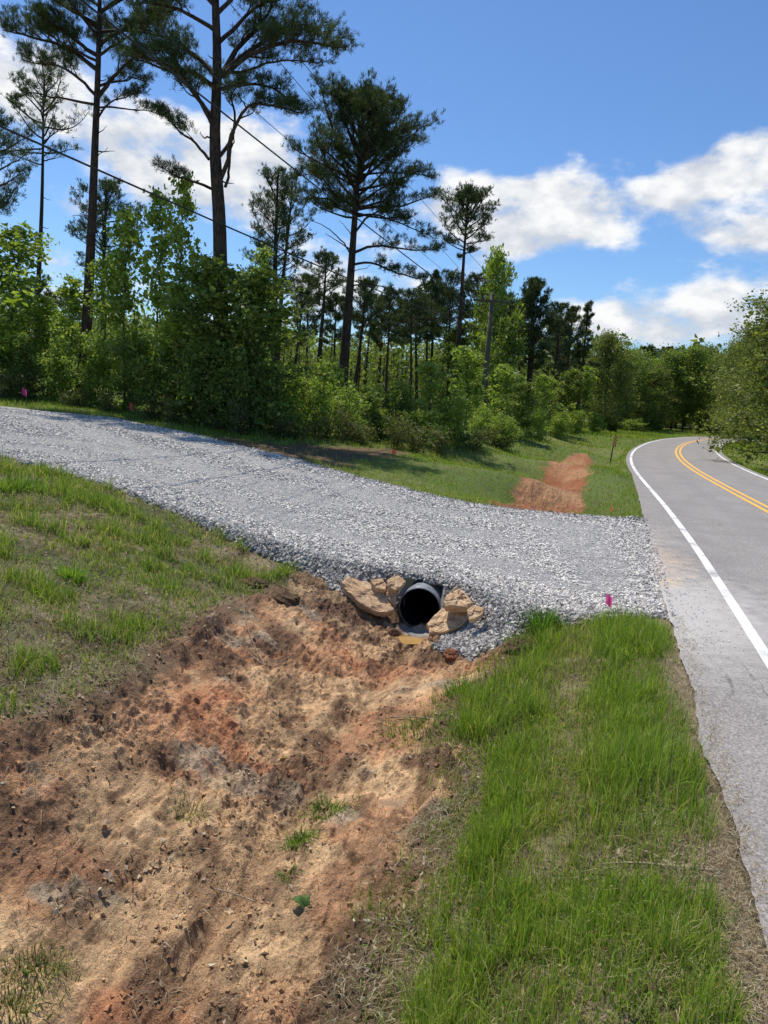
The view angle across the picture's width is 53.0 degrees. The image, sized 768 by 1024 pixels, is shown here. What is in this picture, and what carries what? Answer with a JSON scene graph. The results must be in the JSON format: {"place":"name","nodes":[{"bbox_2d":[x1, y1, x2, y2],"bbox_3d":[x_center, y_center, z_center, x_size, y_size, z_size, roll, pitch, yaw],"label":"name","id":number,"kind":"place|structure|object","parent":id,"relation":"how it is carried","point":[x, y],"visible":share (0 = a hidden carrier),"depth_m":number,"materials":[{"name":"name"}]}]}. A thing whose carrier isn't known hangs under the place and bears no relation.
{"place":"outdoors","nodes":[
{"label":"outdoors","id":0,"kind":"place"},
{"bbox_2d":[0,449,360,722],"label":"bank grass","id":1,"kind":"structure","parent":0,"point":[62,484],"depth_m":7.97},
{"bbox_2d":[0,353,767,1023],"bbox_3d":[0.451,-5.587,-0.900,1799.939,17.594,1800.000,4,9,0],"label":"ground","id":2,"kind":"structure","parent":0,"point":[214,703],"depth_m":4.91,"materials":[{"name":"soil"}]},
{"bbox_2d":[0,107,45,216],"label":"pine tree","id":3,"kind":"object","parent":2,"relation":"on","point":[4,152],"visible":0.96,"depth_m":28.52,"materials":[{"name":"green plant"}]},
{"bbox_2d":[0,233,51,365],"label":"sapling","id":4,"kind":"object","parent":2,"relation":"on","point":[4,300],"visible":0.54,"depth_m":26.12,"materials":[{"name":"green plant"}]},
{"bbox_2d":[0,341,54,396],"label":"bush","id":5,"kind":"object","parent":2,"relation":"on","point":[24,356],"visible":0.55,"depth_m":26.23,"materials":[{"name":"green plant"}]},
{"bbox_2d":[3,365,52,400],"bbox_3d":[-11.775,-4.173,25.465,1.510,1.340,1.463,0,10,-27],"label":"brush","id":6,"kind":"object","parent":2,"relation":"on","point":[34,386],"visible":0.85,"depth_m":25.43,"materials":[{"name":"green plant"}]},
{"bbox_2d":[0,220,64,389],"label":"sapling","id":7,"kind":"object","parent":2,"relation":"on","point":[19,235],"visible":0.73,"depth_m":26.89,"materials":[{"name":"green plant"}]},
{"bbox_2d":[0,959,84,1023],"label":"sod clump","id":8,"kind":"object","parent":2,"relation":"on","point":[12,1000],"visible":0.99,"depth_m":3.13,"materials":[{"name":"green plant"}]},
{"bbox_2d":[0,62,92,380],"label":"pine tree","id":9,"kind":"object","parent":2,"relation":"on","point":[48,77],"visible":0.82,"depth_m":31.85,"materials":[{"name":"green plant"}]},
{"bbox_2d":[17,294,76,394],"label":"sapling","id":10,"kind":"object","parent":2,"relation":"on","point":[42,335],"visible":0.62,"depth_m":27.30,"materials":[{"name":"green plant"}]},
{"bbox_2d":[0,922,96,1009],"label":"sod clump","id":11,"kind":"object","parent":2,"relation":"on","point":[29,964],"visible":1,"depth_m":3.32,"materials":[{"name":"green plant"}]},
{"bbox_2d":[28,332,89,402],"bbox_3d":[-10.981,-4.687,26.019,1.988,2.675,2.413,-5,13,-44],"label":"bush","id":12,"kind":"object","parent":2,"relation":"on","point":[58,354],"visible":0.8,"depth_m":25.69,"materials":[{"name":"green plant"}]},
{"bbox_2d":[45,273,94,398],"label":"sapling","id":13,"kind":"object","parent":2,"relation":"on","point":[73,307],"visible":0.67,"depth_m":26.39,"materials":[{"name":"green plant"}]},
{"bbox_2d":[60,337,119,406],"bbox_3d":[-9.521,-4.476,25.604,1.913,2.644,2.030,6,9,10],"label":"bush","id":14,"kind":"object","parent":2,"relation":"on","point":[93,372],"visible":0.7,"depth_m":25.24,"materials":[{"name":"green plant"}]},
{"bbox_2d":[0,0,188,399],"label":"pine tree","id":15,"kind":"object","parent":2,"relation":"on","point":[50,25],"visible":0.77,"depth_m":25.25,"materials":[{"name":"green plant"}]},
{"bbox_2d":[48,253,140,403],"bbox_3d":[-9.310,-5.965,25.360,2.967,5.198,2.394,10,11,31],"label":"sapling","id":16,"kind":"object","parent":2,"relation":"on","point":[97,302],"visible":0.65,"depth_m":25.07,"materials":[{"name":"green plant"}]},
{"bbox_2d":[64,176,148,376],"bbox_3d":[-14.721,-12.082,41.115,4.274,11.042,3.804,-1,10,-29],"label":"pine tree","id":17,"kind":"object","parent":2,"relation":"on","point":[109,187],"visible":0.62,"depth_m":39.78,"materials":[{"name":"green plant"}]},
{"bbox_2d":[92,204,152,408],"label":"sapling","id":18,"kind":"object","parent":2,"relation":"on","point":[130,236],"visible":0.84,"depth_m":24.50,"materials":[{"name":"green plant"}]},
{"bbox_2d":[104,334,159,412],"bbox_3d":[-7.895,-4.305,24.474,2.118,2.583,1.906,13,13,44],"label":"bush","id":19,"kind":"object","parent":2,"relation":"on","point":[129,384],"visible":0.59,"depth_m":24.19,"materials":[{"name":"green plant"}]},
{"bbox_2d":[124,185,188,400],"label":"sapling","id":20,"kind":"object","parent":2,"relation":"on","point":[152,216],"visible":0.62,"depth_m":24.44,"materials":[{"name":"green plant"}]},
{"bbox_2d":[125,346,197,418],"bbox_3d":[-6.690,-3.900,23.543,1.944,2.359,2.160,7,10,19],"label":"bush","id":21,"kind":"object","parent":2,"relation":"on","point":[142,365],"visible":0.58,"depth_m":23.16,"materials":[{"name":"green plant"}]},
{"bbox_2d":[129,280,197,415],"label":"sapling","id":22,"kind":"object","parent":2,"relation":"on","point":[175,336],"visible":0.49,"depth_m":23.20,"materials":[{"name":"green plant"}]},
{"bbox_2d":[148,170,206,417],"bbox_3d":[-6.203,-6.587,23.883,2.091,7.674,1.493,3,9,-6],"label":"sapling","id":23,"kind":"object","parent":2,"relation":"on","point":[179,232],"visible":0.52,"depth_m":23.45,"materials":[{"name":"green plant"}]},
{"bbox_2d":[167,251,226,404],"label":"sapling","id":24,"kind":"object","parent":2,"relation":"on","point":[192,335],"visible":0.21,"depth_m":22.63,"materials":[{"name":"green plant"}]},
{"bbox_2d":[174,339,226,426],"bbox_3d":[-5.176,-3.634,22.237,1.849,2.648,2.054,0,10,-27],"label":"bush","id":25,"kind":"object","parent":2,"relation":"on","point":[200,376],"visible":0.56,"depth_m":21.86,"materials":[{"name":"green plant"}]},
{"bbox_2d":[152,250,296,422],"bbox_3d":[-4.738,-4.998,22.766,3.366,5.116,4.185,8,10,21],"label":"sapling","id":26,"kind":"object","parent":2,"relation":"on","point":[212,300],"visible":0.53,"depth_m":21.98,"materials":[{"name":"green plant"}]},
{"bbox_2d":[106,0,364,415],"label":"pine tree","id":27,"kind":"object","parent":2,"relation":"on","point":[290,29],"visible":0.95,"depth_m":22.20,"materials":[{"name":"green plant"}]},
{"bbox_2d":[219,393,257,434],"bbox_3d":[-3.975,-2.597,21.164,1.039,1.299,1.073,4,9,-4],"label":"brush","id":28,"kind":"object","parent":2,"relation":"on","point":[237,426],"visible":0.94,"depth_m":21.08,"materials":[{"name":"green plant"}]},
{"bbox_2d":[204,344,274,431],"bbox_3d":[-4.145,-3.378,21.557,1.685,2.602,1.872,11,11,37],"label":"bush","id":29,"kind":"object","parent":2,"relation":"on","point":[225,381],"visible":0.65,"depth_m":21.39,"materials":[{"name":"green plant"}]},
{"bbox_2d":[0,573,514,1023],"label":"earth clods","id":30,"kind":"object","parent":2,"relation":"on","point":[127,993],"visible":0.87,"depth_m":4.19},
{"bbox_2d":[231,361,283,435],"bbox_3d":[-3.546,-3.136,21.575,1.336,2.210,1.484,6,9,9],"label":"bush","id":31,"kind":"object","parent":2,"relation":"on","point":[259,406],"visible":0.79,"depth_m":21.34,"materials":[{"name":"green plant"}]},
{"bbox_2d":[0,475,523,1023],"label":"leaf litter","id":32,"kind":"object","parent":2,"relation":"on","point":[264,953],"visible":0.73,"depth_m":4.31,"materials":[{"name":"plant"}]},
{"bbox_2d":[198,264,330,430],"bbox_3d":[-3.666,-4.665,22.301,3.274,4.858,4.070,-3,12,-40],"label":"sapling","id":33,"kind":"object","parent":2,"relation":"on","point":[258,282],"visible":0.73,"depth_m":21.69,"materials":[{"name":"green plant"}]},
{"bbox_2d":[241,242,289,372],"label":"sapling","id":34,"kind":"object","parent":2,"relation":"on","point":[264,253],"visible":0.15,"depth_m":23.07,"materials":[{"name":"green plant"}]},
{"bbox_2d":[239,161,311,396],"bbox_3d":[-5.268,-10.728,36.658,3.504,11.344,3.132,4,9,0],"label":"pine tree","id":35,"kind":"object","parent":2,"relation":"on","point":[276,222],"visible":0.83,"depth_m":36.10,"materials":[{"name":"green plant"}]},
{"bbox_2d":[263,384,307,435],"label":"bush","id":36,"kind":"object","parent":2,"relation":"on","point":[286,410],"visible":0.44,"depth_m":22.08,"materials":[{"name":"green plant"}]},
{"bbox_2d":[253,170,320,387],"bbox_3d":[-5.275,-11.461,39.770,3.494,11.803,3.040,4,9,0],"label":"pine tree","id":37,"kind":"object","parent":2,"relation":"on","point":[287,227],"visible":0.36,"depth_m":39.26,"materials":[{"name":"green plant"}]},
{"bbox_2d":[286,283,320,364],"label":"pine tree","id":38,"kind":"object","parent":2,"relation":"on","point":[307,294],"visible":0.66,"depth_m":44.62,"materials":[{"name":"green plant"}]},
{"bbox_2d":[291,271,327,392],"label":"pine tree","id":39,"kind":"object","parent":2,"relation":"on","point":[312,317],"visible":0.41,"depth_m":67.71,"materials":[{"name":"green plant"}]},
{"bbox_2d":[292,374,341,436],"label":"bush","id":40,"kind":"object","parent":2,"relation":"on","point":[317,404],"visible":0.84,"depth_m":22.55,"materials":[{"name":"green plant"}]},
{"bbox_2d":[293,245,346,384],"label":"pine tree","id":41,"kind":"object","parent":2,"relation":"on","point":[325,258],"visible":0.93,"depth_m":46.33,"materials":[{"name":"green plant"}]},
{"bbox_2d":[291,788,362,829],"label":"grass clump","id":42,"kind":"object","parent":2,"relation":"on","point":[333,806],"visible":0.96,"depth_m":4.86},
{"bbox_2d":[311,354,352,424],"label":"bush","id":43,"kind":"object","parent":2,"relation":"on","point":[334,375],"visible":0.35,"depth_m":26.52,"materials":[{"name":"green plant"}]},
{"bbox_2d":[319,292,352,361],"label":"pine tree","id":44,"kind":"object","parent":2,"relation":"on","point":[330,305],"visible":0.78,"depth_m":77.63,"materials":[{"name":"green plant"}]},
{"bbox_2d":[329,404,362,442],"bbox_3d":[-1.103,-2.465,22.087,0.963,1.323,0.994,3,9,-7],"label":"brush","id":45,"kind":"object","parent":2,"relation":"on","point":[346,426],"visible":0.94,"depth_m":22.02,"materials":[{"name":"green plant"}]},
{"bbox_2d":[325,381,370,438],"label":"bush","id":46,"kind":"object","parent":2,"relation":"on","point":[341,401],"visible":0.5,"depth_m":23.13,"materials":[{"name":"green plant"}]},
{"bbox_2d":[0,455,708,1023],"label":"weeds","id":47,"kind":"object","parent":2,"relation":"on","point":[452,735],"visible":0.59,"depth_m":5.16,"materials":[{"name":"green plant"}]},
{"bbox_2d":[336,275,387,404],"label":"pine tree","id":48,"kind":"object","parent":2,"relation":"on","point":[366,295],"visible":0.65,"depth_m":56.14,"materials":[{"name":"green plant"}]},
{"bbox_2d":[0,305,724,429],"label":"distant wood","id":49,"kind":"object","parent":2,"relation":"on","point":[396,364],"visible":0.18,"depth_m":74.80,"materials":[{"name":"green plant"}]},
{"bbox_2d":[281,68,447,403],"bbox_3d":[-0.866,-9.938,30.110,6.643,13.003,5.454,1,10,-18],"label":"pine tree","id":50,"kind":"object","parent":2,"relation":"on","point":[371,106],"visible":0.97,"depth_m":28.68,"materials":[{"name":"green plant"}]},
{"bbox_2d":[341,576,394,616],"bbox_3d":[-0.179,0.950,8.605,0.640,0.373,0.315,10,11,34],"label":"sandstone slab","id":51,"kind":"object","parent":2,"relation":"on","point":[364,596],"depth_m":8.56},
{"bbox_2d":[351,382,393,440],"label":"bush","id":52,"kind":"object","parent":2,"relation":"on","point":[373,412],"visible":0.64,"depth_m":24.17,"materials":[{"name":"green plant"}]},
{"bbox_2d":[0,407,762,661],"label":"gravel","id":53,"kind":"structure","parent":2,"relation":"on","point":[503,599],"depth_m":10.89,"materials":[{"name":"gravel"}]},
{"bbox_2d":[363,311,402,389],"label":"pine tree","id":54,"kind":"object","parent":2,"relation":"on","point":[372,326],"visible":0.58,"depth_m":64.17,"materials":[{"name":"green plant"}]},
{"bbox_2d":[0,457,767,1023],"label":"dry straw","id":55,"kind":"object","parent":2,"relation":"on","point":[710,873],"visible":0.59,"depth_m":3.73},
{"bbox_2d":[0,369,767,516],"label":"roadside grass","id":56,"kind":"structure","parent":2,"relation":"on","point":[604,433],"depth_m":23.37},
{"bbox_2d":[371,281,410,402],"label":"pine tree","id":57,"kind":"object","parent":2,"relation":"on","point":[383,307],"visible":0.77,"depth_m":50.40,"materials":[{"name":"green plant"}]},
{"bbox_2d":[372,381,421,438],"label":"bush","id":58,"kind":"object","parent":2,"relation":"on","point":[399,407],"visible":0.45,"depth_m":25.32,"materials":[{"name":"green plant"}]},
{"bbox_2d":[379,410,414,448],"bbox_3d":[0.399,-2.348,22.766,1.105,1.310,1.071,8,10,22],"label":"brush","id":59,"kind":"object","parent":2,"relation":"on","point":[392,429],"visible":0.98,"depth_m":22.65,"materials":[{"name":"green plant"}]},
{"bbox_2d":[386,287,436,408],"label":"pine tree","id":60,"kind":"object","parent":2,"relation":"on","point":[415,298],"visible":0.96,"depth_m":44.50,"materials":[{"name":"green plant"}]},
{"bbox_2d":[390,420,442,453],"bbox_3d":[1.000,-2.194,23.060,1.644,1.116,1.593,9,10,27],"label":"brush","id":61,"kind":"object","parent":2,"relation":"on","point":[417,446],"visible":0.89,"depth_m":22.86,"materials":[{"name":"green plant"}]},
{"bbox_2d":[400,300,438,409],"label":"pine tree","id":62,"kind":"object","parent":2,"relation":"on","point":[429,335],"visible":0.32,"depth_m":54.59,"materials":[{"name":"green plant"}]},
{"bbox_2d":[399,579,442,626],"bbox_3d":[0.684,0.877,9.828,0.470,0.496,2.624,6,9,12],"label":"culvert pipe","id":63,"kind":"object","parent":2,"relation":"in","point":[422,602],"visible":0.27,"depth_m":8.94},
{"bbox_2d":[397,408,447,447],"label":"bush","id":64,"kind":"object","parent":2,"relation":"on","point":[425,417],"visible":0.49,"depth_m":24.92,"materials":[{"name":"green plant"}]},
{"bbox_2d":[369,695,498,749],"bbox_3d":[0.373,1.539,5.726,1.074,0.418,0.929,4,9,0],"label":"grass clump","id":65,"kind":"object","parent":2,"relation":"on","point":[412,725],"visible":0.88,"depth_m":5.76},
{"bbox_2d":[405,359,463,434],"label":"sapling","id":66,"kind":"object","parent":2,"relation":"on","point":[430,365],"visible":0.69,"depth_m":26.02,"materials":[{"name":"green plant"}]},
{"bbox_2d":[410,269,458,412],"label":"pine tree","id":67,"kind":"object","parent":2,"relation":"on","point":[436,274],"visible":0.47,"depth_m":55.81,"materials":[{"name":"green plant"}]},
{"bbox_2d":[426,608,467,636],"bbox_3d":[0.677,1.164,8.175,0.455,0.316,0.334,4,9,0],"label":"sandstone slab","id":68,"kind":"object","parent":2,"relation":"on","point":[442,621],"depth_m":8.12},
{"bbox_2d":[443,586,472,612],"bbox_3d":[0.785,0.932,8.184,0.313,0.252,0.289,4,9,0],"label":"sandstone rock","id":69,"kind":"object","parent":68,"relation":"on","point":[457,599],"visible":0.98,"depth_m":8.11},
{"bbox_2d":[426,268,474,412],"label":"pine tree","id":70,"kind":"object","parent":2,"relation":"on","point":[450,296],"visible":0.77,"depth_m":50.09,"materials":[{"name":"green plant"}]},
{"bbox_2d":[426,323,475,411],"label":"sapling","id":71,"kind":"object","parent":2,"relation":"on","point":[452,334],"visible":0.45,"depth_m":50.72,"materials":[{"name":"green plant"}]},
{"bbox_2d":[435,393,482,445],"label":"bush","id":72,"kind":"object","parent":2,"relation":"on","point":[457,425],"visible":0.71,"depth_m":26.48,"materials":[{"name":"green plant"}]},
{"bbox_2d":[438,179,501,397],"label":"pine tree","id":73,"kind":"object","parent":2,"relation":"on","point":[474,195],"visible":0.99,"depth_m":40.77,"materials":[{"name":"green plant"}]},
{"bbox_2d":[442,345,497,427],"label":"sapling","id":74,"kind":"object","parent":2,"relation":"on","point":[465,350],"visible":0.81,"depth_m":35.26,"materials":[{"name":"green plant"}]},
{"bbox_2d":[466,401,499,444],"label":"bush","id":75,"kind":"object","parent":2,"relation":"on","point":[485,416],"visible":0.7,"depth_m":30.38,"materials":[{"name":"green plant"}]},
{"bbox_2d":[467,248,516,412],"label":"sapling","id":76,"kind":"object","parent":2,"relation":"on","point":[480,317],"visible":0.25,"depth_m":50.22,"materials":[{"name":"green plant"}]},
{"bbox_2d":[473,292,510,423],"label":"utility pole","id":77,"kind":"object","parent":2,"relation":"on","point":[492,301],"visible":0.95,"depth_m":43.78,"materials":[{"name":"brown"}]},
{"bbox_2d":[0,125,489,332],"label":"power line","id":78,"kind":"object","parent":77,"relation":"attached to","point":[56,151],"visible":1,"depth_m":17.88,"materials":[{"name":"grey metal"}]},
{"bbox_2d":[80,0,490,319],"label":"power line","id":79,"kind":"object","parent":77,"relation":"attached to","point":[144,50],"visible":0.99,"depth_m":17.53,"materials":[{"name":"grey metal"}]},
{"bbox_2d":[469,243,524,411],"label":"sapling","id":80,"kind":"object","parent":2,"relation":"on","point":[494,262],"visible":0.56,"depth_m":48.31,"materials":[{"name":"green plant"}]},
{"bbox_2d":[478,312,529,425],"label":"sapling","id":81,"kind":"object","parent":2,"relation":"on","point":[512,323],"visible":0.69,"depth_m":44.80,"materials":[{"name":"green plant"}]},
{"bbox_2d":[484,411,525,453],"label":"bush","id":82,"kind":"object","parent":2,"relation":"on","point":[505,425],"visible":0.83,"depth_m":29.76,"materials":[{"name":"green plant"}]},
{"bbox_2d":[487,363,531,430],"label":"sapling","id":83,"kind":"object","parent":2,"relation":"on","point":[505,374],"visible":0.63,"depth_m":35.44,"materials":[{"name":"green plant"}]},
{"bbox_2d":[497,381,546,439],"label":"sapling","id":84,"kind":"object","parent":2,"relation":"on","point":[521,407],"visible":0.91,"depth_m":33.47,"materials":[{"name":"green plant"}]},
{"bbox_2d":[497,603,569,637],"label":"grass clump","id":85,"kind":"object","parent":2,"relation":"on","point":[539,622],"visible":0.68,"depth_m":7.50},
{"bbox_2d":[304,600,765,1023],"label":"verge grass","id":86,"kind":"structure","parent":2,"relation":"on","point":[652,754],"depth_m":3.79,"materials":[{"name":"plant"}]},
{"bbox_2d":[511,276,560,422],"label":"pine tree","id":87,"kind":"object","parent":2,"relation":"on","point":[531,293],"visible":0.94,"depth_m":51.95,"materials":[{"name":"green plant"}]},
{"bbox_2d":[524,406,554,442],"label":"bush","id":88,"kind":"object","parent":2,"relation":"on","point":[539,415],"visible":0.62,"depth_m":37.42,"materials":[{"name":"green plant"}]},
{"bbox_2d":[525,374,575,428],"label":"sapling","id":89,"kind":"object","parent":2,"relation":"on","point":[545,386],"visible":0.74,"depth_m":47.08,"materials":[{"name":"green plant"}]},
{"bbox_2d":[545,409,576,440],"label":"bush","id":90,"kind":"object","parent":2,"relation":"on","point":[560,428],"visible":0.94,"depth_m":45.43,"materials":[{"name":"green plant"}]},
{"bbox_2d":[537,300,585,425],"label":"pine tree","id":91,"kind":"object","parent":2,"relation":"on","point":[560,307],"visible":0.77,"depth_m":63.96,"materials":[{"name":"green plant"}]},
{"bbox_2d":[545,368,595,428],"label":"sapling","id":92,"kind":"object","parent":2,"relation":"on","point":[570,376],"visible":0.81,"depth_m":58.80,"materials":[{"name":"green plant"}]},
{"bbox_2d":[548,305,594,421],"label":"pine tree","id":93,"kind":"object","parent":2,"relation":"on","point":[578,316],"visible":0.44,"depth_m":67.89,"materials":[{"name":"green plant"}]},
{"bbox_2d":[568,365,598,427],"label":"sapling","id":94,"kind":"object","parent":2,"relation":"on","point":[586,389],"visible":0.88,"depth_m":58.77,"materials":[{"name":"green plant"}]},
{"bbox_2d":[569,299,601,406],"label":"pine tree","id":95,"kind":"object","parent":2,"relation":"on","point":[583,349],"visible":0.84,"depth_m":65.98,"materials":[{"name":"green plant"}]},
{"bbox_2d":[569,328,649,430],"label":"broadleaf tree","id":96,"kind":"object","parent":2,"relation":"on","point":[609,347],"visible":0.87,"depth_m":75.59,"materials":[{"name":"green plant"}]},
{"bbox_2d":[598,344,668,425],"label":"broadleaf tree","id":97,"kind":"object","parent":2,"relation":"on","point":[645,366],"visible":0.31,"depth_m":87.61,"materials":[{"name":"green plant"}]},
{"bbox_2d":[625,363,682,429],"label":"broadleaf tree","id":98,"kind":"object","parent":2,"relation":"on","point":[658,379],"visible":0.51,"depth_m":89.88,"materials":[{"name":"green plant"}]},
{"bbox_2d":[635,345,713,426],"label":"broadleaf tree","id":99,"kind":"object","parent":2,"relation":"on","point":[671,358],"visible":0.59,"depth_m":95.12,"materials":[{"name":"green plant"}]},
{"bbox_2d":[665,340,718,429],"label":"broadleaf tree","id":100,"kind":"object","parent":2,"relation":"on","point":[698,356],"visible":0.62,"depth_m":96.58,"materials":[{"name":"green plant"}]},
{"bbox_2d":[674,288,767,470],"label":"broadleaf tree","id":101,"kind":"object","parent":2,"relation":"on","point":[756,304],"visible":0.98,"depth_m":37.83,"materials":[{"name":"green plant"}]},
{"bbox_2d":[705,328,754,437],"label":"broadleaf tree","id":102,"kind":"object","parent":2,"relation":"on","point":[730,354],"visible":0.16,"depth_m":82.67,"materials":[{"name":"green plant"}]},
{"bbox_2d":[706,315,767,451],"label":"broadleaf tree","id":103,"kind":"object","parent":2,"relation":"on","point":[753,353],"visible":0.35,"depth_m":51.26,"materials":[{"name":"green plant"}]},
{"bbox_2d":[712,335,762,444],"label":"broadleaf tree","id":104,"kind":"object","parent":2,"relation":"on","point":[738,360],"visible":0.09,"depth_m":66.35,"materials":[{"name":"green plant"}]},
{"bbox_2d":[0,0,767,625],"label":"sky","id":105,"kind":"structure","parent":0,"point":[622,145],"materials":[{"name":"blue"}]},
{"bbox_2d":[626,437,767,948],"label":"road","id":106,"kind":"structure","parent":0,"point":[727,531],"depth_m":8.47,"materials":[{"name":"asphalt"}]},
{"bbox_2d":[630,437,767,667],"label":"edge line","id":107,"kind":"object","parent":106,"relation":"on","point":[753,636],"visible":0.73,"depth_m":8.96,"materials":[{"name":"white paint"}]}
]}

